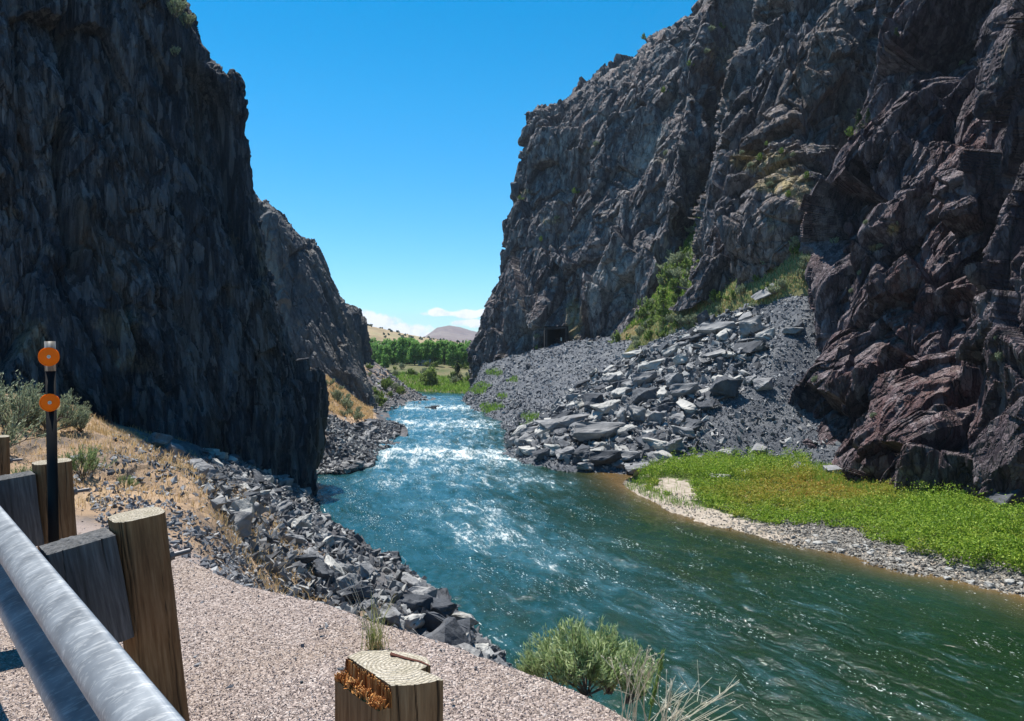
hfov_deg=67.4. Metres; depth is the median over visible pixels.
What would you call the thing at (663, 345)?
boulder
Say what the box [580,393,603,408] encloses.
boulder
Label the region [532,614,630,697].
sagebrush
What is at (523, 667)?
sagebrush
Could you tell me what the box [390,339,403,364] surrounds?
cottonwood tree
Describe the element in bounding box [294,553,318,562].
boulder
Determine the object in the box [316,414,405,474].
rocks
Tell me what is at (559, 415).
boulder
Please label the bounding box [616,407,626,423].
boulder
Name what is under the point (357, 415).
sagebrush
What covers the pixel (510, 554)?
river
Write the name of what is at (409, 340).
cottonwood tree
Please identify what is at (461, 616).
boulder
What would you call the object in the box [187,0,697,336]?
sky
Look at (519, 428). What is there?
boulder
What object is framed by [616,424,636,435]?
boulder
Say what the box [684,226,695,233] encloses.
shrub
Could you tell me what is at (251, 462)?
boulder
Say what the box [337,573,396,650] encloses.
grass tuft
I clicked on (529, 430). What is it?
boulder
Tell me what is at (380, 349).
cottonwood tree
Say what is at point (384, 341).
cottonwood tree
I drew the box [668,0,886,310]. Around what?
cliff
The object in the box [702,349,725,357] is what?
boulder
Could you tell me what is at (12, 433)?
sagebrush
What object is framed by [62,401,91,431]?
sagebrush
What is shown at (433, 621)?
boulder
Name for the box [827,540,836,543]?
rock
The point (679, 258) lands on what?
shrub
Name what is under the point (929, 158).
cliff
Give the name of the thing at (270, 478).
boulder
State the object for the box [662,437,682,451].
boulder
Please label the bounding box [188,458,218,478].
boulder
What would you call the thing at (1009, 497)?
boulder
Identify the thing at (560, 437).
boulder
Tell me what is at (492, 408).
bank grass
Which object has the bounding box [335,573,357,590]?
boulder
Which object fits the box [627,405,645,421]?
boulder
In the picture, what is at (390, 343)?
cottonwood tree
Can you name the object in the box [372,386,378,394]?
shrub
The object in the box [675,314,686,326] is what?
shrub
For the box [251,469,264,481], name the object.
boulder
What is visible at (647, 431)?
boulder
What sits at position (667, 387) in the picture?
boulder
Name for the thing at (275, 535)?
boulder
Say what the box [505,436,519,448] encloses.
boulder
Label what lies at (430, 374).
willow bush
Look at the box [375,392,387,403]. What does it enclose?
shrub
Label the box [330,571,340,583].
boulder
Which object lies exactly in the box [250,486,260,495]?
boulder
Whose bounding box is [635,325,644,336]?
shrub
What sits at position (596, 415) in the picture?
boulder
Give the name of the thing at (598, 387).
boulder
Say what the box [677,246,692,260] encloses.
shrub
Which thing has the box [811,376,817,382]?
shrub
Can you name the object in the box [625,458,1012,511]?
sand
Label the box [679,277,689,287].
shrub
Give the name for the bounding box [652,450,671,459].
boulder
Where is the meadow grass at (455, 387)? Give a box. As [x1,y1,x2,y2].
[392,371,469,392]
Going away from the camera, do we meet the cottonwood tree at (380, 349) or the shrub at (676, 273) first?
the shrub at (676, 273)
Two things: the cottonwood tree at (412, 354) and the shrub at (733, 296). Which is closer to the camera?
the shrub at (733, 296)
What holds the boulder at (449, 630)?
on the river bank at (87, 518)
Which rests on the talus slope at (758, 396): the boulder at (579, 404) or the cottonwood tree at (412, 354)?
the boulder at (579, 404)
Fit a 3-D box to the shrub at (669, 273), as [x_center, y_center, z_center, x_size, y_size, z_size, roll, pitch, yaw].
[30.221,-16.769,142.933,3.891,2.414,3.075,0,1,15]
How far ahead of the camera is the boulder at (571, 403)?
101.80 m
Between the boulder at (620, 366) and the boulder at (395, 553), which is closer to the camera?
the boulder at (395, 553)
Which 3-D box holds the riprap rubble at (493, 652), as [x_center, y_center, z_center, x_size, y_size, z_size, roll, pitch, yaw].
[-9.496,6.917,38.436,11.427,12.024,59.763,0,1,-22]
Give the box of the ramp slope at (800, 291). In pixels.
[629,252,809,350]
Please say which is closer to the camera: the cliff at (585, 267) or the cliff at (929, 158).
the cliff at (929, 158)
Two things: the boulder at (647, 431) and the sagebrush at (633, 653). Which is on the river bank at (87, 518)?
the sagebrush at (633, 653)
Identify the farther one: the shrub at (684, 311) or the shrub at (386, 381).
the shrub at (386, 381)
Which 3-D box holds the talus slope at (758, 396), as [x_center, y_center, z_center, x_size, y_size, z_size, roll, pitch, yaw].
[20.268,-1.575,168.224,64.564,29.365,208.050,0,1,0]
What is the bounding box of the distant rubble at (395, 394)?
[368,366,427,413]
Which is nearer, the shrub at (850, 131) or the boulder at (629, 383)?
the shrub at (850, 131)
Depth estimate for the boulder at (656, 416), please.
79.79 m
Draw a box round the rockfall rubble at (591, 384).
[510,303,771,469]
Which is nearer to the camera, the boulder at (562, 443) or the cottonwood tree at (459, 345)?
the boulder at (562, 443)
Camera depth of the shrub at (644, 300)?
143.62 m
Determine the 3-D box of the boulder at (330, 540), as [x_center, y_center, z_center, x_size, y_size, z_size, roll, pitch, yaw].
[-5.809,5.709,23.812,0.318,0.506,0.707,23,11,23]
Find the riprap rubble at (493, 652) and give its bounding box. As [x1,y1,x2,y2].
[198,448,511,666]
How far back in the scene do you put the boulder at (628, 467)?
71.91 m
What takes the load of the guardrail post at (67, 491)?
on the gravel shoulder
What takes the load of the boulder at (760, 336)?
on the talus slope at (758, 396)
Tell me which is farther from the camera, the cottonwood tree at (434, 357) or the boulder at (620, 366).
the cottonwood tree at (434, 357)
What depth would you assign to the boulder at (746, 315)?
95.18 m
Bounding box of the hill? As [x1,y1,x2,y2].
[367,325,464,343]
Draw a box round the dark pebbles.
[179,572,492,713]
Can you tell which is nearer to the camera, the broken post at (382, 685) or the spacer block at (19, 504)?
the broken post at (382, 685)
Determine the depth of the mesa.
3895.79 m
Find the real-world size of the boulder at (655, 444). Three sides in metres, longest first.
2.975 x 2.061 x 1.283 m
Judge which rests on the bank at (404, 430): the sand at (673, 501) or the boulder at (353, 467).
the boulder at (353, 467)
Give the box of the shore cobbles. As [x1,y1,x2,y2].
[624,481,1023,596]
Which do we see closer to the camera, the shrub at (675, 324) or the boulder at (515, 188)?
the shrub at (675, 324)
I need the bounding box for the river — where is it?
[314,391,1023,720]
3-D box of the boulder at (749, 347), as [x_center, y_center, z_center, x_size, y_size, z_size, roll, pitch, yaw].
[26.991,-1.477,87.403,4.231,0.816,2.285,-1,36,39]
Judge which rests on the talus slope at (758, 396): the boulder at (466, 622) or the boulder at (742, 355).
the boulder at (742, 355)
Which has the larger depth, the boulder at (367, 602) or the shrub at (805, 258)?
the shrub at (805, 258)
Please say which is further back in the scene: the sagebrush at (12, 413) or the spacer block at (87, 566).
the sagebrush at (12, 413)
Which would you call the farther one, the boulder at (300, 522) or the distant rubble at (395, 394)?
the distant rubble at (395, 394)
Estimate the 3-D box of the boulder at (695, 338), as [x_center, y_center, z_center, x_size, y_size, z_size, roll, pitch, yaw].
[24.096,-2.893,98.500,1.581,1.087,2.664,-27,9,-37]
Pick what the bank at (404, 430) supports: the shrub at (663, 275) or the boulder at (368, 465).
the boulder at (368, 465)
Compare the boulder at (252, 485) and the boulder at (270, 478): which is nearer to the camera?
the boulder at (252, 485)
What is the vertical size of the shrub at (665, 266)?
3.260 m
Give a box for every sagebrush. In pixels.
[0,370,45,431]
[0,381,61,447]
[0,390,45,425]
[8,384,90,434]
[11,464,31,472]
[57,408,70,424]
[58,443,115,476]
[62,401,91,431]
[116,474,139,487]
[326,378,335,385]
[330,389,343,399]
[334,393,350,400]
[339,410,348,416]
[340,397,353,409]
[347,407,361,414]
[353,411,364,421]
[515,648,544,676]
[516,623,570,685]
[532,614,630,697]
[587,617,642,694]
[609,637,663,704]
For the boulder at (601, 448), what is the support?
on the talus slope at (758, 396)
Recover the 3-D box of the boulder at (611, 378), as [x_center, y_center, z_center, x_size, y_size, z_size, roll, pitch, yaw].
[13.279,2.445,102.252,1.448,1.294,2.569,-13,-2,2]
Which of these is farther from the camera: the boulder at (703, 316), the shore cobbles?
the boulder at (703, 316)
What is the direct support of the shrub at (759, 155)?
on the cliff at (799, 76)
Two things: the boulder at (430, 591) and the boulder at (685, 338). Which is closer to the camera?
the boulder at (430, 591)
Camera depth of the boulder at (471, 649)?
16.48 m
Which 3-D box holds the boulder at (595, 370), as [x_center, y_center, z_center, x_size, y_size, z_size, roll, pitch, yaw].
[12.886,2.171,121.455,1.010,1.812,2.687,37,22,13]
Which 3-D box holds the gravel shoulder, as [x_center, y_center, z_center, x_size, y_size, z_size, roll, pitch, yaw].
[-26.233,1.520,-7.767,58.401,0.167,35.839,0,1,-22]
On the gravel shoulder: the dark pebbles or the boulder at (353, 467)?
the dark pebbles
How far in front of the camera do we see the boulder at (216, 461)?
45.00 m
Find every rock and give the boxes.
[812,541,822,544]
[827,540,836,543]
[963,566,973,569]
[984,581,994,587]
[1004,579,1014,584]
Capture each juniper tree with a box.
[453,360,462,380]
[674,282,681,296]
[854,108,864,130]
[865,108,871,122]
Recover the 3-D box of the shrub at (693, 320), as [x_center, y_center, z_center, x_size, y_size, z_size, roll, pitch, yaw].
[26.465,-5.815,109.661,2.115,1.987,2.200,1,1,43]
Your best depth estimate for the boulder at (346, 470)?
72.79 m
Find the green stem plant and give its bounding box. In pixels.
[639,650,664,720]
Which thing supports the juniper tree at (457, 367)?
on the valley floor
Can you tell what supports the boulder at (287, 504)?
on the river bank at (87, 518)
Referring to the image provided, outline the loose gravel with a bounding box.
[0,455,630,720]
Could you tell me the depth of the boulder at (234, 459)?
48.99 m
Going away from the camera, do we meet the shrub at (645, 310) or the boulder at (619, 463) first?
the boulder at (619, 463)
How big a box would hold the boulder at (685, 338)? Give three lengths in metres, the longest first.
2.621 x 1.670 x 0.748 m
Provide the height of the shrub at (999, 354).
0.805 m
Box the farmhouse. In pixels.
[418,359,430,365]
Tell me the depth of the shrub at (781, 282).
94.86 m
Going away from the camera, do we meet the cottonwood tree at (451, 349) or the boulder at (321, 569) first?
the boulder at (321, 569)
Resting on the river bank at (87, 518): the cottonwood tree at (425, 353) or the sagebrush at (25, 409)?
the sagebrush at (25, 409)
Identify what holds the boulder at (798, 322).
on the talus slope at (758, 396)
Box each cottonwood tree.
[371,342,379,363]
[376,344,389,363]
[380,344,393,364]
[381,338,390,344]
[387,341,397,364]
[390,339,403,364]
[394,337,408,364]
[403,337,415,363]
[407,340,421,364]
[419,339,431,361]
[428,340,442,364]
[439,339,449,364]
[446,343,459,366]
[454,343,467,364]
[457,345,468,366]
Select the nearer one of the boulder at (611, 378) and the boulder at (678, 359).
the boulder at (678, 359)
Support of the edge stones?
on the river bank at (87, 518)
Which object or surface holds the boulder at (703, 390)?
on the talus slope at (758, 396)
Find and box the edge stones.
[86,491,300,598]
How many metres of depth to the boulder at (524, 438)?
85.39 m
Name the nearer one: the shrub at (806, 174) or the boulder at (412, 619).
the boulder at (412, 619)
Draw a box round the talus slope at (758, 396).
[463,296,839,473]
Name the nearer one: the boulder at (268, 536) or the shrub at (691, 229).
the boulder at (268, 536)
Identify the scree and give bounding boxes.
[461,293,838,474]
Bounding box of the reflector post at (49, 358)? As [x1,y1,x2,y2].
[38,341,59,542]
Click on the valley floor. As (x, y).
(442, 369)
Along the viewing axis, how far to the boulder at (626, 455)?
73.86 m
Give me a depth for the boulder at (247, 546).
11.46 m
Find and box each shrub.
[166,0,186,17]
[170,45,180,56]
[179,12,195,28]
[365,363,373,369]
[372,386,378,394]
[372,394,379,403]
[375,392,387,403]
[378,378,390,388]
[391,382,398,390]
[396,386,405,395]
[406,368,414,374]
[431,361,437,366]
[446,371,458,377]
[449,376,459,382]
[608,330,630,342]
[635,306,646,319]
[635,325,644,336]
[637,296,646,307]
[641,300,658,314]
[642,297,655,305]
[643,330,654,341]
[644,329,651,340]
[655,258,676,269]
[655,325,667,337]
[656,265,672,280]
[657,276,669,285]
[661,262,676,277]
[664,266,682,275]
[665,251,683,265]
[665,314,673,323]
[668,278,680,290]
[668,318,678,327]
[670,267,689,278]
[670,293,678,303]
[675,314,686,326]
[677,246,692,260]
[678,255,693,269]
[678,308,688,315]
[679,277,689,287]
[681,315,691,323]
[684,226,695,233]
[689,313,697,326]
[708,25,715,32]
[709,289,720,302]
[723,288,735,300]
[735,283,748,295]
[752,274,758,280]
[756,152,762,160]
[765,285,782,294]
[766,181,773,187]
[776,278,785,288]
[785,190,790,197]
[788,236,798,247]
[789,243,799,253]
[796,269,804,278]
[797,260,808,269]
[799,254,810,261]
[803,171,812,178]
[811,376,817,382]
[829,236,838,242]
[844,126,856,136]
[995,351,1001,360]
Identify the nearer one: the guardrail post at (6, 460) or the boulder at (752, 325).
the guardrail post at (6, 460)
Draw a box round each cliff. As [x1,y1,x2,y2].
[0,0,328,494]
[256,194,376,409]
[343,299,374,363]
[466,0,754,388]
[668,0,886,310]
[788,0,1023,500]
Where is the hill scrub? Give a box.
[367,324,471,343]
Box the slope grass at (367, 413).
[326,374,373,419]
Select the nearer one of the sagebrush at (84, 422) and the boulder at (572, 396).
the sagebrush at (84, 422)
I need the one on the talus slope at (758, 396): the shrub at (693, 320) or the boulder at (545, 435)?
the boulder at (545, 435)
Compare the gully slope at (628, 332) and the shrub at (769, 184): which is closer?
the shrub at (769, 184)
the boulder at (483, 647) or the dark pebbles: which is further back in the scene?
the boulder at (483, 647)
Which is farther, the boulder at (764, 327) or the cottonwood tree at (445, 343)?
the cottonwood tree at (445, 343)
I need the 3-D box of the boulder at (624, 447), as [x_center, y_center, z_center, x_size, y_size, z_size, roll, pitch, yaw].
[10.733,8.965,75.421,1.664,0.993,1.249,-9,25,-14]
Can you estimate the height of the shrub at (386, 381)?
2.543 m
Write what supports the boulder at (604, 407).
on the talus slope at (758, 396)
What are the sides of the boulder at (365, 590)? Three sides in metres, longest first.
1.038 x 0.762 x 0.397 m
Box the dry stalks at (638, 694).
[601,645,662,720]
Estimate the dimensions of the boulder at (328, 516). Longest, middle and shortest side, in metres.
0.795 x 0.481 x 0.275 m
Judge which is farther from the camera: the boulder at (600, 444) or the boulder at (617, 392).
the boulder at (617, 392)
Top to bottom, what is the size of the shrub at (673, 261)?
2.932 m
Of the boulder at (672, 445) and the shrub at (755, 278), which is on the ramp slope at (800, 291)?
the shrub at (755, 278)
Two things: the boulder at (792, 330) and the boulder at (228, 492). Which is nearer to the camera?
the boulder at (228, 492)
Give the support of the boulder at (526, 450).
on the talus slope at (758, 396)
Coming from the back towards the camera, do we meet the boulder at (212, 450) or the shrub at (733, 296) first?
the shrub at (733, 296)
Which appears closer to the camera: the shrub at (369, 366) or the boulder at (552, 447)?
the boulder at (552, 447)
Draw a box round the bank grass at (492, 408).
[469,368,538,424]
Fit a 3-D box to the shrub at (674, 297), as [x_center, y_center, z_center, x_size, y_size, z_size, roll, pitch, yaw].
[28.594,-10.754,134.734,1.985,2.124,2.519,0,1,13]
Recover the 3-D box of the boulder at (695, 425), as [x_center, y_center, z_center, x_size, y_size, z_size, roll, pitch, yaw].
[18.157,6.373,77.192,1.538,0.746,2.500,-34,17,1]
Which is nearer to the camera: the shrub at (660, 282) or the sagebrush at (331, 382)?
the sagebrush at (331, 382)
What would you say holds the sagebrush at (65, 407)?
on the river bank at (87, 518)
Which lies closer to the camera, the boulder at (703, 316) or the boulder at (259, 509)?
the boulder at (259, 509)
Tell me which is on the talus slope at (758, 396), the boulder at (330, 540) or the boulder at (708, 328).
the boulder at (708, 328)
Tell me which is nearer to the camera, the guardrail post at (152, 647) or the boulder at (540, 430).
the guardrail post at (152, 647)
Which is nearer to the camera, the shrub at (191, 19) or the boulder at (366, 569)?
the boulder at (366, 569)
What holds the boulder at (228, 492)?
on the river bank at (87, 518)
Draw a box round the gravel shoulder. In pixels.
[0,532,627,720]
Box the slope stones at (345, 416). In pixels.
[327,386,370,421]
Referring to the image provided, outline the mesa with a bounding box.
[424,325,476,341]
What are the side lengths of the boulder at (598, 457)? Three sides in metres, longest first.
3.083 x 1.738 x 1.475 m
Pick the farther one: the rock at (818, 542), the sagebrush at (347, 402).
the sagebrush at (347, 402)
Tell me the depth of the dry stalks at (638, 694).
2.75 m
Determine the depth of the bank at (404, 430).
134.67 m
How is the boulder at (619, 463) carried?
on the talus slope at (758, 396)
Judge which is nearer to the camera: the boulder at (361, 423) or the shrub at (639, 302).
the boulder at (361, 423)
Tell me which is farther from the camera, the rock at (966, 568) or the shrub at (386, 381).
the shrub at (386, 381)
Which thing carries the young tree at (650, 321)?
on the ramp slope at (800, 291)
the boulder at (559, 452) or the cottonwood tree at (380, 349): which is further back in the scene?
the cottonwood tree at (380, 349)
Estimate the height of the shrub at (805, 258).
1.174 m
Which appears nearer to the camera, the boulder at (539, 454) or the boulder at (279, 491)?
the boulder at (279, 491)
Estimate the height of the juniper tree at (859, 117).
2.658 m
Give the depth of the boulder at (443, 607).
21.95 m
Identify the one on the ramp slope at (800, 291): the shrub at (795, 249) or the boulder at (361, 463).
the shrub at (795, 249)
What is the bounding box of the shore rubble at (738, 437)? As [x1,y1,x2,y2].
[464,390,841,450]
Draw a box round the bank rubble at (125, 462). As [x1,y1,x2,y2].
[70,433,363,606]
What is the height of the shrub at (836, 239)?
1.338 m
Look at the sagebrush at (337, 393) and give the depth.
112.22 m
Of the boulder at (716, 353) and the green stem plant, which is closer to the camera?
the green stem plant
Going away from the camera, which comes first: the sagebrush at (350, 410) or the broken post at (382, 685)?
the broken post at (382, 685)
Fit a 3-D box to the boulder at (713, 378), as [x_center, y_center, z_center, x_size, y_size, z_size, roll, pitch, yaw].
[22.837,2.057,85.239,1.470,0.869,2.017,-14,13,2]
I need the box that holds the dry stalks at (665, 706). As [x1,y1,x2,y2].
[641,659,742,720]
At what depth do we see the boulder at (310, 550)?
19.96 m
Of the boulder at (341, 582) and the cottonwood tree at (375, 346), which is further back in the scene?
the cottonwood tree at (375, 346)
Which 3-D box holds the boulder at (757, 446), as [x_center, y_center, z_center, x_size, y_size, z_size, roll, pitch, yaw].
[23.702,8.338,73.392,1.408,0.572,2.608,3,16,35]
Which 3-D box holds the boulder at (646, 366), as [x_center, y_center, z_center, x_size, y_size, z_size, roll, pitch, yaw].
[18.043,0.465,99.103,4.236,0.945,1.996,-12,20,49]
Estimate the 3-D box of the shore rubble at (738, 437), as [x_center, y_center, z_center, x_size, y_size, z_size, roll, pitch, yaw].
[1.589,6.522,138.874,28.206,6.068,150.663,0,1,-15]
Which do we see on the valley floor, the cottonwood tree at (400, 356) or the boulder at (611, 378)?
the cottonwood tree at (400, 356)
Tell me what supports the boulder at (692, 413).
on the talus slope at (758, 396)
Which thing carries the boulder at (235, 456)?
on the river bank at (87, 518)
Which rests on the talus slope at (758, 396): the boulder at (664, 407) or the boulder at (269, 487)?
the boulder at (664, 407)
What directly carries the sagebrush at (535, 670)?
on the river bank at (87, 518)
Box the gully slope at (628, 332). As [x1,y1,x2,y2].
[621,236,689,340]
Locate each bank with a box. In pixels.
[0,393,517,669]
[318,362,435,473]
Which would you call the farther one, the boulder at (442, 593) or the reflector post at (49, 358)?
the boulder at (442, 593)
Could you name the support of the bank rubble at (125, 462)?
on the river bank at (87, 518)
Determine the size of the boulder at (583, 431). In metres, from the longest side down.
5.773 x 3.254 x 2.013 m
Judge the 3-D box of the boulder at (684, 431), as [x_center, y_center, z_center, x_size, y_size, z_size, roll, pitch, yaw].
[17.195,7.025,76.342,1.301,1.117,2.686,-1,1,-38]
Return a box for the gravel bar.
[623,457,1023,593]
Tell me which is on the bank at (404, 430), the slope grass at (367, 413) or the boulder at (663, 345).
the slope grass at (367, 413)
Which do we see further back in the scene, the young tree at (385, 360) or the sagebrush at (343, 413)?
the young tree at (385, 360)
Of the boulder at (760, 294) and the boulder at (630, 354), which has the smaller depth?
the boulder at (760, 294)
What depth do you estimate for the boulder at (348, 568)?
21.31 m
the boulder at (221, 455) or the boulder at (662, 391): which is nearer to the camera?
the boulder at (221, 455)
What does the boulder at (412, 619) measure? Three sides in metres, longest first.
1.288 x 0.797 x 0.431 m
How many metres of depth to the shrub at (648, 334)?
122.57 m
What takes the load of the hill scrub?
on the hill
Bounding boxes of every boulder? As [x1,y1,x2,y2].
[148,432,172,445]
[164,442,185,457]
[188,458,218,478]
[205,448,219,452]
[210,452,228,458]
[212,458,223,467]
[215,473,227,481]
[220,481,231,498]
[228,454,238,458]
[229,456,237,461]
[230,496,256,521]
[234,511,252,537]
[239,483,250,489]
[240,537,249,550]
[242,492,260,502]
[246,459,255,466]
[247,483,260,487]
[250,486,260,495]
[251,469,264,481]
[254,504,265,514]
[255,525,272,543]
[260,490,271,494]
[264,475,273,482]
[264,484,272,489]
[271,531,280,541]
[274,488,282,495]
[277,474,289,478]
[277,499,292,512]
[279,477,293,485]
[281,534,306,544]
[291,513,311,530]
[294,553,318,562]
[302,506,311,512]
[303,547,323,565]
[304,487,311,493]
[312,558,333,581]
[318,513,331,521]
[322,535,334,546]
[325,553,344,575]
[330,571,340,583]
[333,535,345,544]
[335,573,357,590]
[338,563,354,571]
[338,584,373,601]
[340,461,349,467]
[342,467,350,473]
[347,464,358,470]
[353,460,364,470]
[355,422,363,427]
[358,436,367,440]
[359,561,373,577]
[363,596,377,610]
[364,418,376,423]
[364,463,373,468]
[379,603,400,626]
[386,551,401,561]
[391,590,432,613]
[401,573,425,587]
[404,613,425,631]
[408,586,436,597]
[421,607,467,632]
[424,593,460,617]
[424,617,471,645]
[436,588,450,601]
[451,612,478,626]
[452,643,482,656]
[458,618,471,644]
[470,629,476,638]
[473,643,488,651]
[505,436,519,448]
[508,427,516,434]
[510,181,519,197]
[510,425,526,436]
[516,432,537,445]
[518,446,534,454]
[521,426,538,435]
[531,448,549,458]
[535,414,589,431]
[535,426,547,435]
[539,431,549,441]
[544,444,560,455]
[551,410,573,418]
[551,436,566,443]
[553,428,567,435]
[553,439,570,448]
[554,446,574,458]
[565,393,577,400]
[566,401,574,409]
[569,422,625,440]
[573,444,589,462]
[574,399,583,409]
[575,379,590,387]
[576,462,593,470]
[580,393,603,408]
[588,450,621,465]
[589,368,598,376]
[589,411,602,419]
[590,399,620,413]
[590,441,609,446]
[590,446,606,450]
[594,382,608,390]
[606,374,617,382]
[606,385,612,391]
[607,367,616,372]
[608,371,624,380]
[610,386,634,397]
[611,459,624,468]
[612,379,629,388]
[615,363,625,369]
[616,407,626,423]
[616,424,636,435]
[616,445,628,450]
[620,350,642,358]
[620,450,639,461]
[621,378,638,387]
[624,462,651,473]
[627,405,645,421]
[630,371,657,384]
[632,387,659,403]
[636,431,659,447]
[637,358,664,370]
[642,429,655,434]
[642,437,667,449]
[646,451,662,463]
[647,410,664,424]
[650,402,674,411]
[651,343,659,350]
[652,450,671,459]
[657,386,668,398]
[658,342,668,351]
[660,397,672,404]
[661,344,679,357]
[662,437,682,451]
[664,372,683,385]
[665,383,687,390]
[667,365,677,371]
[669,383,698,397]
[669,411,685,425]
[671,425,696,436]
[672,341,688,345]
[672,353,689,364]
[676,335,692,342]
[676,398,697,412]
[684,410,697,415]
[685,418,702,431]
[686,363,694,369]
[689,333,706,341]
[693,398,720,409]
[697,310,709,324]
[698,321,736,334]
[698,388,709,393]
[701,314,715,323]
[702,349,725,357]
[709,473,730,480]
[710,376,742,396]
[711,375,722,381]
[714,355,726,362]
[715,448,734,457]
[716,328,732,340]
[721,351,737,356]
[733,340,766,354]
[736,354,747,360]
[738,311,753,320]
[738,315,761,334]
[738,338,754,342]
[745,375,757,384]
[750,442,767,453]
[751,283,775,299]
[752,377,772,390]
[753,328,774,340]
[761,324,769,330]
[782,327,803,333]
[791,317,803,326]
[823,465,840,473]
[977,489,1023,509]
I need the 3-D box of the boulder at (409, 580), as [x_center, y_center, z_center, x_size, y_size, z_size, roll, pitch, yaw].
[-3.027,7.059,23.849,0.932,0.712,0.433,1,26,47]
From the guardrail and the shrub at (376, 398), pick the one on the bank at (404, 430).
the shrub at (376, 398)
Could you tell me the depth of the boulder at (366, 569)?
22.57 m
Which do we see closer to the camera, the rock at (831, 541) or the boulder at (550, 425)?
the rock at (831, 541)
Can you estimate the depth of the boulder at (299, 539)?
21.64 m
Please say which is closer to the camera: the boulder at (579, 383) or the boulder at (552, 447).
the boulder at (552, 447)
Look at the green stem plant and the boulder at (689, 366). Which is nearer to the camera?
the green stem plant
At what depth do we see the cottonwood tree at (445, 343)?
308.85 m
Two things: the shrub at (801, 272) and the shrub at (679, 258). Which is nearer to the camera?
the shrub at (801, 272)
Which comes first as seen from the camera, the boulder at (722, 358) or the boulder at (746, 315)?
the boulder at (722, 358)
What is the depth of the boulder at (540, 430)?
85.73 m
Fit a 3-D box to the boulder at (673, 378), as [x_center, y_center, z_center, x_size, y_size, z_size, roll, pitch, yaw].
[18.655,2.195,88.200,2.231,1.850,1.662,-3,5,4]
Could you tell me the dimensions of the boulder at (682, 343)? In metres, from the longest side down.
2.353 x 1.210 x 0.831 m
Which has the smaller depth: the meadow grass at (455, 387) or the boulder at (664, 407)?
the boulder at (664, 407)
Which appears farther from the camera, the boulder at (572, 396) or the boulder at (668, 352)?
the boulder at (572, 396)
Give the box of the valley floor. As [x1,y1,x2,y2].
[378,362,468,393]
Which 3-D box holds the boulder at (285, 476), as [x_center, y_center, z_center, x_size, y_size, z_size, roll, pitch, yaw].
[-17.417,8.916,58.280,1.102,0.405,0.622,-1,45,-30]
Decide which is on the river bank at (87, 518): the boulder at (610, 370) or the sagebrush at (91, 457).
the sagebrush at (91, 457)
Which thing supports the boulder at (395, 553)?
on the river bank at (87, 518)
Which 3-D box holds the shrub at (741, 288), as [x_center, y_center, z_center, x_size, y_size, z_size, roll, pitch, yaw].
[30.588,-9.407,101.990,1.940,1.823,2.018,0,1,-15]
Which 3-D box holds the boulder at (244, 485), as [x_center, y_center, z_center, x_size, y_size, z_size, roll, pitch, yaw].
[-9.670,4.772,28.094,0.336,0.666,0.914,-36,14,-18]
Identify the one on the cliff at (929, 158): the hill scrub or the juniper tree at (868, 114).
the juniper tree at (868, 114)
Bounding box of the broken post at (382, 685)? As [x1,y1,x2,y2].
[334,650,442,720]
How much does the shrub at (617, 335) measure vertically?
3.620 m
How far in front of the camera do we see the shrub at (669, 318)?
117.00 m
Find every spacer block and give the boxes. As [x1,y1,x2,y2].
[0,471,43,545]
[39,528,133,642]
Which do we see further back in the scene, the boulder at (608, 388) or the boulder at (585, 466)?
the boulder at (608, 388)
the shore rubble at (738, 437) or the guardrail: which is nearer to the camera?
the guardrail
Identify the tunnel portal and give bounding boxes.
[543,326,567,347]
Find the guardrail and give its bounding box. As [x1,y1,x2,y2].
[0,506,184,720]
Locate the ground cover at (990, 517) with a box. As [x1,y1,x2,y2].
[632,444,1023,573]
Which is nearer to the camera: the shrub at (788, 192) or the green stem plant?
the green stem plant
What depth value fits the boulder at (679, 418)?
78.83 m
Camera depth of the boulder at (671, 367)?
93.67 m
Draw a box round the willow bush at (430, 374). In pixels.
[419,366,440,385]
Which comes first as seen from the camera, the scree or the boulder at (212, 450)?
the boulder at (212, 450)
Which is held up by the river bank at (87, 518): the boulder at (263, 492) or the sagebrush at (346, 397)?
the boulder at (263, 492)
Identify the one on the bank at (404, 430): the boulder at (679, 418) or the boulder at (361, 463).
the boulder at (361, 463)
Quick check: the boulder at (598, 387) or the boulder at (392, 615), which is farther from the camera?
the boulder at (598, 387)
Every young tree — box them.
[380,354,389,367]
[647,309,653,327]
[652,288,670,324]
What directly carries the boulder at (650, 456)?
on the talus slope at (758, 396)
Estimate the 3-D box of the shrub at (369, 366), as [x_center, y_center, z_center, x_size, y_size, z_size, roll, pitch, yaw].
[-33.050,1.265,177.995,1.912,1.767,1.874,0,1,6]
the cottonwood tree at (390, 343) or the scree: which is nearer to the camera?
the scree
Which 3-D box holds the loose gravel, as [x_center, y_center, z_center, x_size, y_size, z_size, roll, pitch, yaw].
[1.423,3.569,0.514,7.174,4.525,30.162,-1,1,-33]
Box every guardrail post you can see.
[0,435,21,475]
[32,458,89,550]
[107,507,190,720]
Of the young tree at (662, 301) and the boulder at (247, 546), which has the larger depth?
the young tree at (662, 301)

